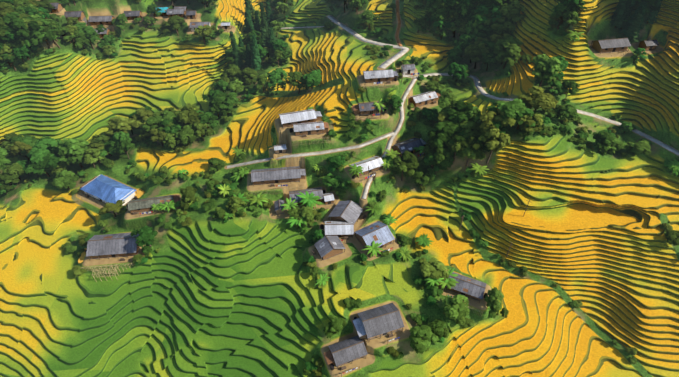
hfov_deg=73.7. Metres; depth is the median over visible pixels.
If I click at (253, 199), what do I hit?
banana plant
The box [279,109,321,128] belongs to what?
house
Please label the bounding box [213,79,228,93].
forest tree
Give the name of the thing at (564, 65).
forest tree
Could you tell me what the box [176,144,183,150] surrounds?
shrub
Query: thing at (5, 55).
forest tree
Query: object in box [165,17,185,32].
forest tree
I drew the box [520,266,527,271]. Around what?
shrub
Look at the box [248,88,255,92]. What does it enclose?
shrub
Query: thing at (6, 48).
forest tree
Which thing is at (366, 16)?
shrub tree
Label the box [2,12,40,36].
forest tree
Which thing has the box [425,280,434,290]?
banana plant
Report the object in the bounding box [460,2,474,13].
forest tree
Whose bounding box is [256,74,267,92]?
forest tree
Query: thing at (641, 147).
shrub tree
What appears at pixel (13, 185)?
forest tree
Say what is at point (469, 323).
shrub
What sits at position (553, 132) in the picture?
shrub
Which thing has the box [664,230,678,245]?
shrub tree
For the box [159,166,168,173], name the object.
shrub
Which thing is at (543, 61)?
forest tree
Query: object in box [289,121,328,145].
house
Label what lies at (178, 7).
house
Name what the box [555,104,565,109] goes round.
shrub
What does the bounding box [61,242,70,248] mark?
shrub
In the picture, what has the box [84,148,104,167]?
forest tree
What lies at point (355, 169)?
banana plant
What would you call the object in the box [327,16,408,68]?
road
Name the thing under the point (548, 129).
shrub
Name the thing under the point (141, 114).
forest tree
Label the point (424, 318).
shrub
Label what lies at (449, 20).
forest tree
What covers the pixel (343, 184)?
shrub
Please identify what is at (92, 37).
forest tree
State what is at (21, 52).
forest tree
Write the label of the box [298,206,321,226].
shrub tree
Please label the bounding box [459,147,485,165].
forest tree
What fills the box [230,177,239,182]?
shrub
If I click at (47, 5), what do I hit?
forest tree
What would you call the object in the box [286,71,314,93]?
forest tree
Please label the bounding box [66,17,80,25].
forest tree
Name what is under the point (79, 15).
house
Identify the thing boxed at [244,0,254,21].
conifer tree
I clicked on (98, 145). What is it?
forest tree
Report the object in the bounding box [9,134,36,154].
forest tree
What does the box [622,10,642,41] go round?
conifer tree
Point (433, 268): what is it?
forest tree
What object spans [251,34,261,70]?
conifer tree
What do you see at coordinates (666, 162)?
shrub
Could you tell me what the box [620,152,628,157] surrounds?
shrub
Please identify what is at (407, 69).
house
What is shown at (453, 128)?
forest tree
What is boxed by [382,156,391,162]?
shrub
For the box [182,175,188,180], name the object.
shrub
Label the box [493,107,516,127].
forest tree
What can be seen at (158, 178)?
shrub
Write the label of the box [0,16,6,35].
forest tree
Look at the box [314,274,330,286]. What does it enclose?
banana plant
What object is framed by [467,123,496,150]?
forest tree
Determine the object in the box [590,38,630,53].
house
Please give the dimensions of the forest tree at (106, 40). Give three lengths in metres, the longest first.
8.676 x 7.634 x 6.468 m
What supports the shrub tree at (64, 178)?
on the terrain ground
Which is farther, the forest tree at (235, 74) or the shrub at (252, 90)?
the forest tree at (235, 74)
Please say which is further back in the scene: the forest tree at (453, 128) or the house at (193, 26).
the house at (193, 26)
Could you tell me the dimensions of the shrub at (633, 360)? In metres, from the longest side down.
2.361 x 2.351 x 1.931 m
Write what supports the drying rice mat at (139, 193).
on the terrain ground
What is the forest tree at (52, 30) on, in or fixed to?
on the terrain ground
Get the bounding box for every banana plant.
[151,202,162,211]
[159,200,176,211]
[177,169,189,173]
[218,184,229,196]
[224,212,233,219]
[231,168,248,180]
[232,146,244,156]
[233,193,249,202]
[236,168,248,175]
[247,192,267,204]
[249,194,267,207]
[281,197,297,215]
[285,217,305,229]
[290,214,314,225]
[297,191,318,206]
[299,196,322,208]
[299,225,309,231]
[313,164,322,170]
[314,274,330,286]
[348,163,363,176]
[363,241,383,256]
[365,205,382,214]
[373,98,384,110]
[382,159,392,170]
[382,216,397,225]
[384,149,399,158]
[398,246,412,261]
[413,234,432,246]
[414,146,424,154]
[415,233,429,247]
[422,277,443,285]
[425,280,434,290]
[439,274,458,288]
[442,268,457,283]
[468,163,489,175]
[566,30,586,41]
[665,163,678,175]
[669,157,678,171]
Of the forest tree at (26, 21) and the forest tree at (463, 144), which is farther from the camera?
the forest tree at (26, 21)
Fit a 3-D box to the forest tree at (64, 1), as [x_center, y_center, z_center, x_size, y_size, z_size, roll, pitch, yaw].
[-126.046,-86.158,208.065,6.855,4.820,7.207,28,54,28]
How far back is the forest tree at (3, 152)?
168.30 m
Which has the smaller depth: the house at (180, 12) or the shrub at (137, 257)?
the shrub at (137, 257)
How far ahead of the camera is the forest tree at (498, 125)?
143.11 m
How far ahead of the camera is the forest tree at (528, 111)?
140.54 m
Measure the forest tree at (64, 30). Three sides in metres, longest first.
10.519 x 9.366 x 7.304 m
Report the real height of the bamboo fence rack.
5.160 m
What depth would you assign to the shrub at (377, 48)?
192.46 m
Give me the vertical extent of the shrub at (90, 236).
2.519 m
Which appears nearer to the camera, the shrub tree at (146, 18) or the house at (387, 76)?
the house at (387, 76)
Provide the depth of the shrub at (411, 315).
124.34 m
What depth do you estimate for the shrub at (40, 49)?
185.45 m
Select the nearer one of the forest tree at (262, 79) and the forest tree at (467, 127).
the forest tree at (467, 127)
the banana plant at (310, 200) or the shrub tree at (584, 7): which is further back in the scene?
the shrub tree at (584, 7)
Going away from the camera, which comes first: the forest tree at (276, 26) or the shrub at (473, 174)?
the shrub at (473, 174)
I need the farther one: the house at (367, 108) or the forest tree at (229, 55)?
the forest tree at (229, 55)
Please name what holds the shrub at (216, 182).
on the terrain ground
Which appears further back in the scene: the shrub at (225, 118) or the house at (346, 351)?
the shrub at (225, 118)
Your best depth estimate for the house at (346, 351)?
118.22 m
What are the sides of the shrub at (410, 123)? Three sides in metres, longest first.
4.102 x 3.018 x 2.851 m
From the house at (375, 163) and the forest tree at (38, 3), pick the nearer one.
the house at (375, 163)
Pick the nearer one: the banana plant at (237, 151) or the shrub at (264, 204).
the shrub at (264, 204)
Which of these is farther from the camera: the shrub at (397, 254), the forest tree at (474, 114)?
the forest tree at (474, 114)
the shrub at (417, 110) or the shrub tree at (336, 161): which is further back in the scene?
the shrub at (417, 110)
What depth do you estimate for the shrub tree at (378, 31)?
207.08 m
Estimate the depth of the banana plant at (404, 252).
138.81 m
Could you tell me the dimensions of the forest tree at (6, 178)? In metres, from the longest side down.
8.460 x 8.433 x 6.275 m
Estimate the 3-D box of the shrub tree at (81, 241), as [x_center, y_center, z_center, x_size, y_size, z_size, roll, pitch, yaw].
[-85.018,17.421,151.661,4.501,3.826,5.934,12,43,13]
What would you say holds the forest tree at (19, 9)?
on the terrain ground
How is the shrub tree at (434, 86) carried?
on the terrain ground
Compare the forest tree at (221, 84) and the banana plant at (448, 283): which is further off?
the forest tree at (221, 84)
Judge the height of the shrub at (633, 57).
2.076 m
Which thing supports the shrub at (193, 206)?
on the terrain ground
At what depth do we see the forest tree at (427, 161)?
151.22 m
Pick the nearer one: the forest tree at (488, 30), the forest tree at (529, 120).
the forest tree at (529, 120)
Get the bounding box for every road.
[227,132,394,168]
[281,26,323,28]
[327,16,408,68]
[362,76,417,198]
[395,0,401,45]
[403,73,678,154]
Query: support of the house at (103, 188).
on the terrain ground
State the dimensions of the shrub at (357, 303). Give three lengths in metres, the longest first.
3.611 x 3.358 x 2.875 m
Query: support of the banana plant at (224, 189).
on the terrain ground
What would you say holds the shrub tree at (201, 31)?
on the terrain ground
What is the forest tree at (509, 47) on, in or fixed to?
on the terrain ground
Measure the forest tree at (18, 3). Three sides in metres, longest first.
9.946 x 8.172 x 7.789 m
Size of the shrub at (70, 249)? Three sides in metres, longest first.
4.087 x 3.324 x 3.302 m
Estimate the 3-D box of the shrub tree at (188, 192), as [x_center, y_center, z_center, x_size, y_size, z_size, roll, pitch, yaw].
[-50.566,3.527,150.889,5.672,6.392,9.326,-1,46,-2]
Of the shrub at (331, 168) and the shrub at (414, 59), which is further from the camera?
the shrub at (414, 59)
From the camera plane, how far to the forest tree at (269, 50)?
219.43 m
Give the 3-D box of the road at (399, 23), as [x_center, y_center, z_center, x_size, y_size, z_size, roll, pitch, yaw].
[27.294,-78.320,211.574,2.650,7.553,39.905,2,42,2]
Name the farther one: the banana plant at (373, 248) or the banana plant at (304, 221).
the banana plant at (304, 221)
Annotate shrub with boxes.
[18,62,29,69]
[27,50,36,55]
[37,46,44,52]
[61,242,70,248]
[65,246,76,253]
[72,265,86,276]
[77,249,84,255]
[78,171,85,175]
[84,234,92,241]
[97,220,107,227]
[103,158,110,166]
[104,226,111,231]
[132,254,143,263]
[135,172,143,179]
[135,257,147,264]
[141,245,150,253]
[147,141,157,148]
[151,176,162,181]
[157,215,165,222]
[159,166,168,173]
[164,221,172,228]
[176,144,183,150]
[176,209,183,215]
[177,215,185,223]
[179,143,189,149]
[181,217,191,226]
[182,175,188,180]
[189,202,197,209]
[202,199,216,210]
[204,173,212,178]
[209,178,219,186]
[210,190,218,195]
[217,208,225,217]
[221,179,231,184]
[223,116,231,120]
[223,183,236,190]
[226,190,236,195]
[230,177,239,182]
[231,167,238,174]
[236,209,243,215]
[238,154,244,159]
[243,192,252,197]
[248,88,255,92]
[249,204,256,210]
[253,210,261,216]
[261,199,272,207]
[303,368,311,374]
[305,361,317,370]
[306,262,316,267]
[308,256,315,262]
[309,266,317,275]
[311,354,318,363]
[311,367,321,376]
[315,357,323,366]
[320,168,326,174]
[328,129,336,136]
[328,164,334,171]
[332,263,337,268]
[335,186,345,194]
[339,152,346,157]
[341,182,347,188]
[343,131,355,138]
[343,297,350,308]
[348,120,358,128]
[350,298,361,307]
[351,181,360,187]
[357,86,365,91]
[359,253,367,260]
[360,134,368,140]
[365,126,373,130]
[369,191,375,196]
[369,202,378,208]
[373,46,379,52]
[379,192,385,201]
[379,250,388,255]
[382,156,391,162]
[386,346,394,354]
[390,108,396,113]
[391,350,398,356]
[394,252,402,259]
[397,234,409,244]
[397,352,403,358]
[407,121,415,126]
[409,313,417,319]
[411,56,417,61]
[412,276,423,284]
[413,107,419,112]
[413,314,421,325]
[414,251,421,256]
[418,258,425,263]
[421,314,428,321]
[423,120,433,125]
[426,296,436,305]
[430,285,443,295]
[432,75,438,81]
[437,337,444,342]
[443,327,448,337]
[453,177,461,181]
[454,316,465,324]
[455,81,464,85]
[461,213,470,220]
[465,317,474,327]
[469,229,479,237]
[470,170,478,177]
[478,240,488,246]
[508,261,516,267]
[517,130,526,136]
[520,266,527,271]
[520,271,526,276]
[541,125,552,135]
[543,117,550,124]
[547,112,556,118]
[548,19,557,24]
[551,130,559,135]
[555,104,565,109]
[559,124,568,131]
[563,125,572,134]
[568,301,578,306]
[575,137,585,142]
[575,300,582,308]
[576,126,587,131]
[577,131,587,138]
[613,113,620,119]
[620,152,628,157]
[625,347,637,355]
[628,357,636,363]
[630,55,638,60]
[660,223,672,231]
[664,160,672,168]
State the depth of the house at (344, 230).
143.18 m
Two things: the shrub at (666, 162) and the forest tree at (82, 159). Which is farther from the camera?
the forest tree at (82, 159)
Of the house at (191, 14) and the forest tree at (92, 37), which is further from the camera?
the house at (191, 14)
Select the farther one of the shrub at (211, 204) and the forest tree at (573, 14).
the forest tree at (573, 14)
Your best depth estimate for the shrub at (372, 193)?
150.28 m
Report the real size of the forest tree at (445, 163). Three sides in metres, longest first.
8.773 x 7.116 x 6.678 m
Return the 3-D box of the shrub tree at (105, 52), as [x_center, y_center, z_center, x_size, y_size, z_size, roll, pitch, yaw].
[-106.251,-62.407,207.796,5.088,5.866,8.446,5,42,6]
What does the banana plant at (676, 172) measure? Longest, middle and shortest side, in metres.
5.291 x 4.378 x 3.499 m
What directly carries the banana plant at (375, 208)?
on the terrain ground
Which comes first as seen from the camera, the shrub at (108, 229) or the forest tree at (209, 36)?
the shrub at (108, 229)
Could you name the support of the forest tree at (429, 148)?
on the terrain ground
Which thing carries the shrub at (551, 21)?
on the terrain ground
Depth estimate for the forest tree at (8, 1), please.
182.38 m
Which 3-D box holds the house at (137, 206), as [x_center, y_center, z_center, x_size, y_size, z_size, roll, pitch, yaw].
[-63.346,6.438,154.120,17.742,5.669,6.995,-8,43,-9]
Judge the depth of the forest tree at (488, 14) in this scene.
186.96 m
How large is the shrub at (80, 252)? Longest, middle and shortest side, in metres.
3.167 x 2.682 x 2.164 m
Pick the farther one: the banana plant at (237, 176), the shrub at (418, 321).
the banana plant at (237, 176)
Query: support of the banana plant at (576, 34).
on the terrain ground
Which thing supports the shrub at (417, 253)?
on the terrain ground
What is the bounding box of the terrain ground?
[0,0,678,376]
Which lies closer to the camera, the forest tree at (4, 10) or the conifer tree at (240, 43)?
the forest tree at (4, 10)
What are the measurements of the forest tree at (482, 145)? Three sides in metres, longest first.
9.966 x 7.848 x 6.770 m
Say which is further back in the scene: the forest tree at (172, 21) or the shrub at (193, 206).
the forest tree at (172, 21)
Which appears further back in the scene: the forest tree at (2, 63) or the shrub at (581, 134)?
the forest tree at (2, 63)
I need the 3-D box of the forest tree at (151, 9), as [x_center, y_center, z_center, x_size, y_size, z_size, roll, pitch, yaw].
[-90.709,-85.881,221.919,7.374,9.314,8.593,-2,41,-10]
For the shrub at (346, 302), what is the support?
on the terrain ground
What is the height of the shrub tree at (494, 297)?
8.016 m
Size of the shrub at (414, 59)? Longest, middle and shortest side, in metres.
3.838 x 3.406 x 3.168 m
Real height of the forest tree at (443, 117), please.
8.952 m
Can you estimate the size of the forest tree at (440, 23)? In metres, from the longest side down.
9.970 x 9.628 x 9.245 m
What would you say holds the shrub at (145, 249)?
on the terrain ground
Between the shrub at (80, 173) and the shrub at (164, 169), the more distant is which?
the shrub at (80, 173)
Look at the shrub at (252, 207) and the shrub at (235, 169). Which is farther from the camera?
the shrub at (235, 169)
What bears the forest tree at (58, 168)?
on the terrain ground
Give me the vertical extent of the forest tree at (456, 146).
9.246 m
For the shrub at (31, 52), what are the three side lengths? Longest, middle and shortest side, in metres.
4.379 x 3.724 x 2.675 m
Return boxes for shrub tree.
[2,133,21,149]
[52,170,78,189]
[77,233,89,245]
[102,45,115,58]
[106,45,115,51]
[130,225,157,247]
[139,129,150,138]
[143,16,157,23]
[149,128,166,145]
[163,133,181,149]
[179,186,196,210]
[192,25,211,44]
[205,180,214,192]
[208,158,226,171]
[225,196,244,211]
[251,9,263,17]
[266,68,287,89]
[272,50,282,66]
[279,5,289,17]
[281,50,292,58]
[288,207,301,219]
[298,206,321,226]
[312,229,324,240]
[322,173,341,190]
[323,315,345,337]
[325,22,332,27]
[326,155,345,168]
[359,10,379,29]
[370,28,382,35]
[384,95,402,108]
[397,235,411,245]
[409,325,438,353]
[413,17,426,32]
[422,108,438,120]
[423,81,444,90]
[425,12,431,20]
[429,319,446,337]
[435,26,447,38]
[439,91,456,108]
[443,294,469,319]
[446,47,463,61]
[448,62,468,83]
[484,287,508,317]
[555,104,578,119]
[557,80,579,103]
[573,0,586,11]
[592,131,614,152]
[618,121,635,132]
[623,140,650,155]
[633,48,646,61]
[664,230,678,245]
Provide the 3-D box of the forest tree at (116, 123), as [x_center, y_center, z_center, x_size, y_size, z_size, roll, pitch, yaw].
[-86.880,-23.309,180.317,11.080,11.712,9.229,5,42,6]
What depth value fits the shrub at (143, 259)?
142.13 m
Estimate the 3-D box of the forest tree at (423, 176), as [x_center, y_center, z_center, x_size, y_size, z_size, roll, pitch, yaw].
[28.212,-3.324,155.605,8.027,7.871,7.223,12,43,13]
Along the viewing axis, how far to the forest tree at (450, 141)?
148.92 m
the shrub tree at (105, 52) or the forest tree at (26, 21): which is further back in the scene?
the shrub tree at (105, 52)
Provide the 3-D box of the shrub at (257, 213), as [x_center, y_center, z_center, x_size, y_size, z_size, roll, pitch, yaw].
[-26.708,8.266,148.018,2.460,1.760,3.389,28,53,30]
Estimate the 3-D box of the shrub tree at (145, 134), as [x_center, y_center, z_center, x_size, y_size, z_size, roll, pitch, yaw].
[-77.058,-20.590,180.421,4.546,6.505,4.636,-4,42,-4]
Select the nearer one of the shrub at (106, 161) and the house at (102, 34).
the shrub at (106, 161)
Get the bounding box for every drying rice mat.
[78,248,86,262]
[135,189,144,197]
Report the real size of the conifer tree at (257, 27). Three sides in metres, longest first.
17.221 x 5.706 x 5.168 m
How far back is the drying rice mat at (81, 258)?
146.17 m
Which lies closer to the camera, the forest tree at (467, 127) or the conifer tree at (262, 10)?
the forest tree at (467, 127)
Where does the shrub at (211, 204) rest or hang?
on the terrain ground
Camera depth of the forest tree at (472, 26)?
188.78 m
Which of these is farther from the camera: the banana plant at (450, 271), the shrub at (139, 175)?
the shrub at (139, 175)
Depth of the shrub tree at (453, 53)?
188.64 m
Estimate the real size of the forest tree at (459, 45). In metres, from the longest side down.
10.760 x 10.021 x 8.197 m
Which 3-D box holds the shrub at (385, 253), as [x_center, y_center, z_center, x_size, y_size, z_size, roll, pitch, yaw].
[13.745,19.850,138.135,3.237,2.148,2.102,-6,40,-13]
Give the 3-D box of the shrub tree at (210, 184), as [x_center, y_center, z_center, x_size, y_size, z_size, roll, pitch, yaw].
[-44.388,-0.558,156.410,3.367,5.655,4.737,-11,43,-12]
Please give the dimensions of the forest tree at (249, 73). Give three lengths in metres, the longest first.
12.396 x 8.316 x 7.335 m
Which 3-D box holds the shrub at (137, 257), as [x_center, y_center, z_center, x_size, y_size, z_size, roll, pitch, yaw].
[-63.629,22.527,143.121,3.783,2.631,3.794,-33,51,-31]
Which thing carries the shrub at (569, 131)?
on the terrain ground
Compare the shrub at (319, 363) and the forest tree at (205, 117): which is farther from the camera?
the forest tree at (205, 117)
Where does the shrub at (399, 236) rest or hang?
on the terrain ground
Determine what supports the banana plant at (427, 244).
on the terrain ground
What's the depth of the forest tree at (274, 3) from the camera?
253.33 m
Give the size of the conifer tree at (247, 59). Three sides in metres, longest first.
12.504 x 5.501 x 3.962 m
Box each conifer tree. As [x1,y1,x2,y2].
[229,31,243,61]
[231,37,243,67]
[238,37,244,58]
[243,0,251,30]
[243,10,254,33]
[243,43,251,66]
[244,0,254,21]
[250,42,252,63]
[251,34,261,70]
[253,10,261,31]
[259,2,268,28]
[260,26,268,47]
[261,14,267,37]
[265,0,273,23]
[267,27,276,40]
[267,27,276,50]
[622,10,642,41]
[646,0,662,24]
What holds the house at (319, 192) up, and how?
on the terrain ground
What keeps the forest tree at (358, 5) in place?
on the terrain ground
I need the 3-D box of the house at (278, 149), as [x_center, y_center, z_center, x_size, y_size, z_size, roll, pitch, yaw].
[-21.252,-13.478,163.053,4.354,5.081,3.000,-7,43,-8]
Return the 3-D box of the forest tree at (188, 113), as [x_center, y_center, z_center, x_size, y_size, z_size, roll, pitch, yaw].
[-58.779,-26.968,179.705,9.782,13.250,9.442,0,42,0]
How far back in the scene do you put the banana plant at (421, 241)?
143.37 m
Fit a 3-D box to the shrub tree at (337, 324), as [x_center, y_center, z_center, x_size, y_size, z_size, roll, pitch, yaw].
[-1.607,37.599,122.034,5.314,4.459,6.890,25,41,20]
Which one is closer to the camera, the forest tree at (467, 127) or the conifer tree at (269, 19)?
the forest tree at (467, 127)
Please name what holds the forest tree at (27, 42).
on the terrain ground
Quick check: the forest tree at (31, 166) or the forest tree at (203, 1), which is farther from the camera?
the forest tree at (203, 1)
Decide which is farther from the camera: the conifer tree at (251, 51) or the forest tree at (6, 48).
the conifer tree at (251, 51)
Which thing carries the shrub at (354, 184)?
on the terrain ground
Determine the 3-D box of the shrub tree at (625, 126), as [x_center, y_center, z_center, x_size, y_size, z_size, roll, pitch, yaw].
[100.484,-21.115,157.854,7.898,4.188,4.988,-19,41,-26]
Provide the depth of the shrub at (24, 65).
184.38 m
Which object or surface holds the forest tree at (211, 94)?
on the terrain ground
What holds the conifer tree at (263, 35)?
on the terrain ground
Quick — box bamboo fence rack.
[86,253,142,281]
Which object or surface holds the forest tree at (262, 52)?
on the terrain ground
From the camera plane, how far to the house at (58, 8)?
200.83 m
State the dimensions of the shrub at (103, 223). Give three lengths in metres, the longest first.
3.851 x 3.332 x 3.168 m
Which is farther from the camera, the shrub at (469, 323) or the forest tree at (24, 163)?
the forest tree at (24, 163)
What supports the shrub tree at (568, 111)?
on the terrain ground
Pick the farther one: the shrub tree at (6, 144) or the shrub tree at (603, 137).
the shrub tree at (6, 144)
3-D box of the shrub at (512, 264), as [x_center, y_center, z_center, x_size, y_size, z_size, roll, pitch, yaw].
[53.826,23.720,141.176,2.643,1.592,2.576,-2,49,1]
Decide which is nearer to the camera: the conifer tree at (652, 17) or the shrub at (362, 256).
the shrub at (362, 256)
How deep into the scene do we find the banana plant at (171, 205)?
151.01 m
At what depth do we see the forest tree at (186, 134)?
174.37 m
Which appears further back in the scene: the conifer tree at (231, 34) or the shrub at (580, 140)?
the conifer tree at (231, 34)
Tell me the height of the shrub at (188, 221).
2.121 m
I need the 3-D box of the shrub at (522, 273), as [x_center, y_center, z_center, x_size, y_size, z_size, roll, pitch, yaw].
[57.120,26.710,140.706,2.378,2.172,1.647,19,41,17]
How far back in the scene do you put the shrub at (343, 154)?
155.78 m
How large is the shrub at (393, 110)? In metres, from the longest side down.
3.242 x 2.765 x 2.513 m
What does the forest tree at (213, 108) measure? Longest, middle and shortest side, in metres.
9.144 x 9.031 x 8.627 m
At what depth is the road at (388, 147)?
163.37 m
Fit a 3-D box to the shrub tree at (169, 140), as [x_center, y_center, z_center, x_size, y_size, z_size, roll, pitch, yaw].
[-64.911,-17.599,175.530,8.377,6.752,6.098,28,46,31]
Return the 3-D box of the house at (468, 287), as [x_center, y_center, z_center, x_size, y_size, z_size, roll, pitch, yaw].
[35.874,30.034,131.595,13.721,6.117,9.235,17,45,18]
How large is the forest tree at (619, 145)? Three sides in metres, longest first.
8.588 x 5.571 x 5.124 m
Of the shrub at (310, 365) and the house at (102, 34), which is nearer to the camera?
the shrub at (310, 365)
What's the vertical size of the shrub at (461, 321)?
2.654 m
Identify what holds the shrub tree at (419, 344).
on the terrain ground
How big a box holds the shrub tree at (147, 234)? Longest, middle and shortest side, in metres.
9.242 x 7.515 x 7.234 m
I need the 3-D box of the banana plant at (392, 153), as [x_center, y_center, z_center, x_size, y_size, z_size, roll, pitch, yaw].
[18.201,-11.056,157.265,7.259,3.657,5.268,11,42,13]
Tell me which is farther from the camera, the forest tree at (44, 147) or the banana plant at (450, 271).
the forest tree at (44, 147)
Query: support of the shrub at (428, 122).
on the terrain ground
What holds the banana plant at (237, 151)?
on the terrain ground
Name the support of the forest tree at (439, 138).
on the terrain ground
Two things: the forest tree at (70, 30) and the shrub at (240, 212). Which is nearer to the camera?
the shrub at (240, 212)
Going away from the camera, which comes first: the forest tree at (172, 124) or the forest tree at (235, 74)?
the forest tree at (172, 124)
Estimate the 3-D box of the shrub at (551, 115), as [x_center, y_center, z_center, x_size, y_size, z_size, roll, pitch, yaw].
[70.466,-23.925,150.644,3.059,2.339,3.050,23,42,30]
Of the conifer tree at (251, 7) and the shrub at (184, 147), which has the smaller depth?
the shrub at (184, 147)
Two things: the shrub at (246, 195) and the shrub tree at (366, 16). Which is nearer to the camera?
the shrub at (246, 195)
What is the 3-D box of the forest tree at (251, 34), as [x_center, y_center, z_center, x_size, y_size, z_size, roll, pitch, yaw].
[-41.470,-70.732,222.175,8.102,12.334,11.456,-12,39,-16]
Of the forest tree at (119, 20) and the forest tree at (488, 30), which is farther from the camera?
the forest tree at (119, 20)
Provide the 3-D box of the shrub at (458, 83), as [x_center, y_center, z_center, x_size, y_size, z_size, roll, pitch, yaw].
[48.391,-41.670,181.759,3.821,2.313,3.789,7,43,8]
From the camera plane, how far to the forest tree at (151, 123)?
176.17 m
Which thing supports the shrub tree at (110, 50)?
on the terrain ground
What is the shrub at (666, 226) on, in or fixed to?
on the terrain ground
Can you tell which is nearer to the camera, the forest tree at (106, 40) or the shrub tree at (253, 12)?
the forest tree at (106, 40)
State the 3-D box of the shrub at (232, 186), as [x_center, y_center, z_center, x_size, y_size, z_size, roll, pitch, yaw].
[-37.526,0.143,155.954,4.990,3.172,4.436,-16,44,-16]
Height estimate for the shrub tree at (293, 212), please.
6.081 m
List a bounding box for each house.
[49,2,62,12]
[64,11,86,22]
[80,174,137,204]
[81,233,139,270]
[88,15,114,25]
[94,28,109,37]
[124,10,142,19]
[126,195,179,215]
[154,7,168,16]
[167,8,184,18]
[174,6,186,14]
[186,10,196,18]
[189,21,210,31]
[221,22,230,28]
[250,166,305,193]
[274,144,285,153]
[274,200,283,213]
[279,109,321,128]
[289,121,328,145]
[289,187,328,209]
[312,236,345,260]
[320,221,353,242]
[323,192,334,204]
[323,335,367,376]
[328,200,367,226]
[351,156,383,178]
[352,101,385,118]
[353,303,404,344]
[355,221,394,254]
[363,69,398,88]
[393,138,426,160]
[399,64,420,78]
[410,91,440,106]
[441,272,486,315]
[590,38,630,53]
[638,39,658,50]
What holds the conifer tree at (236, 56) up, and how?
on the terrain ground
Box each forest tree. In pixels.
[0,0,13,8]
[0,2,14,16]
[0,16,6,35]
[0,23,16,39]
[0,41,13,66]
[0,49,14,59]
[0,52,17,70]
[0,146,10,168]
[0,162,24,179]
[0,173,19,190]
[0,182,16,194]
[1,37,31,47]
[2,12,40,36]
[6,34,25,41]
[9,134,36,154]
[9,141,31,162]
[12,46,30,62]
[13,0,34,10]
[14,6,26,13]
[15,17,41,37]
[16,12,35,19]
[17,160,29,174]
[18,37,32,47]
[20,137,36,154]
[21,43,37,59]
[24,7,37,14]
[25,152,52,176]
[27,136,62,173]
[30,14,40,19]
[30,18,55,48]
[32,0,42,6]
[33,6,50,18]
[36,0,55,17]
[39,20,60,48]
[42,19,60,44]
[44,7,57,18]
[48,162,69,174]
[51,149,69,161]
[56,138,88,167]
[59,0,69,5]
[60,26,79,42]
[64,25,76,47]
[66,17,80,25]
[70,30,89,48]
[71,146,88,163]
[72,22,106,49]
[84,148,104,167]
[89,143,108,162]
[92,132,111,144]
[96,139,116,156]
[97,35,115,47]
[98,200,124,216]
[105,116,136,134]
[109,131,131,150]
[111,13,127,30]
[114,139,134,158]
[130,107,153,130]
[142,116,163,132]
[146,4,161,17]
[146,112,162,123]
[156,110,177,127]
[160,119,181,133]
[162,15,184,35]
[162,107,178,114]
[163,120,180,126]
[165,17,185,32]
[174,123,196,144]
[177,103,202,124]
[192,122,213,140]
[196,0,211,7]
[198,112,218,128]
[202,90,223,99]
[204,30,213,39]
[209,99,230,116]
[212,92,238,113]
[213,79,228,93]
[220,47,245,62]
[222,68,236,82]
[224,63,241,75]
[228,69,246,81]
[228,79,243,92]
[238,67,256,84]
[246,30,263,44]
[249,44,267,58]
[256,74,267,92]
[263,47,272,56]
[269,20,284,36]
[270,39,287,50]
[272,0,282,6]
[276,2,287,13]
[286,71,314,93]
[300,69,321,86]
[348,0,362,14]
[392,150,419,180]
[412,166,433,185]
[420,258,448,285]
[423,139,437,157]
[424,152,439,171]
[427,121,450,148]
[428,0,456,18]
[428,129,451,146]
[428,147,452,164]
[430,15,451,29]
[432,12,454,21]
[434,156,453,170]
[438,98,457,113]
[438,113,449,121]
[438,121,472,143]
[443,18,466,37]
[443,140,459,158]
[446,101,472,121]
[446,134,460,161]
[452,34,470,56]
[456,33,477,46]
[458,128,468,138]
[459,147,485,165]
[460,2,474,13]
[460,120,476,138]
[460,140,477,151]
[463,106,480,123]
[464,43,489,68]
[465,18,484,34]
[466,135,489,151]
[467,3,502,32]
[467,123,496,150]
[473,23,492,38]
[479,111,496,132]
[481,128,510,163]
[483,1,497,16]
[486,0,521,12]
[486,98,525,124]
[490,120,506,132]
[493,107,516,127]
[494,35,532,68]
[498,1,525,21]
[514,108,542,129]
[517,86,558,109]
[519,113,543,131]
[531,54,562,86]
[541,55,568,87]
[548,80,567,94]
[549,11,566,27]
[551,4,578,30]
[552,0,569,23]
[563,11,581,26]
[567,0,582,10]
[567,0,593,3]
[605,138,626,150]
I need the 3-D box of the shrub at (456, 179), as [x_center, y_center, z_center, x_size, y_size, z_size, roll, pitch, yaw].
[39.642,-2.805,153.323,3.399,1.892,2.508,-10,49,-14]
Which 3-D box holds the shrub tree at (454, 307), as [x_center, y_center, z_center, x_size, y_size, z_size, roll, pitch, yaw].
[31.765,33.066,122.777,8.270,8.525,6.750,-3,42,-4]
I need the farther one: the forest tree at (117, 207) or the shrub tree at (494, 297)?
the forest tree at (117, 207)
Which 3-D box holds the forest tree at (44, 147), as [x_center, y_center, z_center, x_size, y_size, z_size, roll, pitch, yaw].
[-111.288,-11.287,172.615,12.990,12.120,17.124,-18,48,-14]
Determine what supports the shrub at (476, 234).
on the terrain ground
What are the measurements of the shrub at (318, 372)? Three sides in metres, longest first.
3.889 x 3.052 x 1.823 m
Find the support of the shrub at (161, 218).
on the terrain ground
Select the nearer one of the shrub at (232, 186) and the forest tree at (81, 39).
the shrub at (232, 186)
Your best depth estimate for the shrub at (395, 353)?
118.88 m
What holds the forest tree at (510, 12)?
on the terrain ground
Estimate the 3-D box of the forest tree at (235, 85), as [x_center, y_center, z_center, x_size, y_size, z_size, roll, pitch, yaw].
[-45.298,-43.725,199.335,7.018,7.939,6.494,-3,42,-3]
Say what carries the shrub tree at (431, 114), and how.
on the terrain ground
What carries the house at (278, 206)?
on the terrain ground
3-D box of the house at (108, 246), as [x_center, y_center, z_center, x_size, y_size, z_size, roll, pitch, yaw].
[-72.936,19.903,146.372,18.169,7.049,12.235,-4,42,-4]
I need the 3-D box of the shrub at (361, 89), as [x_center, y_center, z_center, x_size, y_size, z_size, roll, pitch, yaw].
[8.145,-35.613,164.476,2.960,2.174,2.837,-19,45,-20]
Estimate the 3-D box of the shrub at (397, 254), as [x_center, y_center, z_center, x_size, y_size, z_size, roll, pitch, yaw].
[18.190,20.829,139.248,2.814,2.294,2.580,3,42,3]
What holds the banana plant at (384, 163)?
on the terrain ground

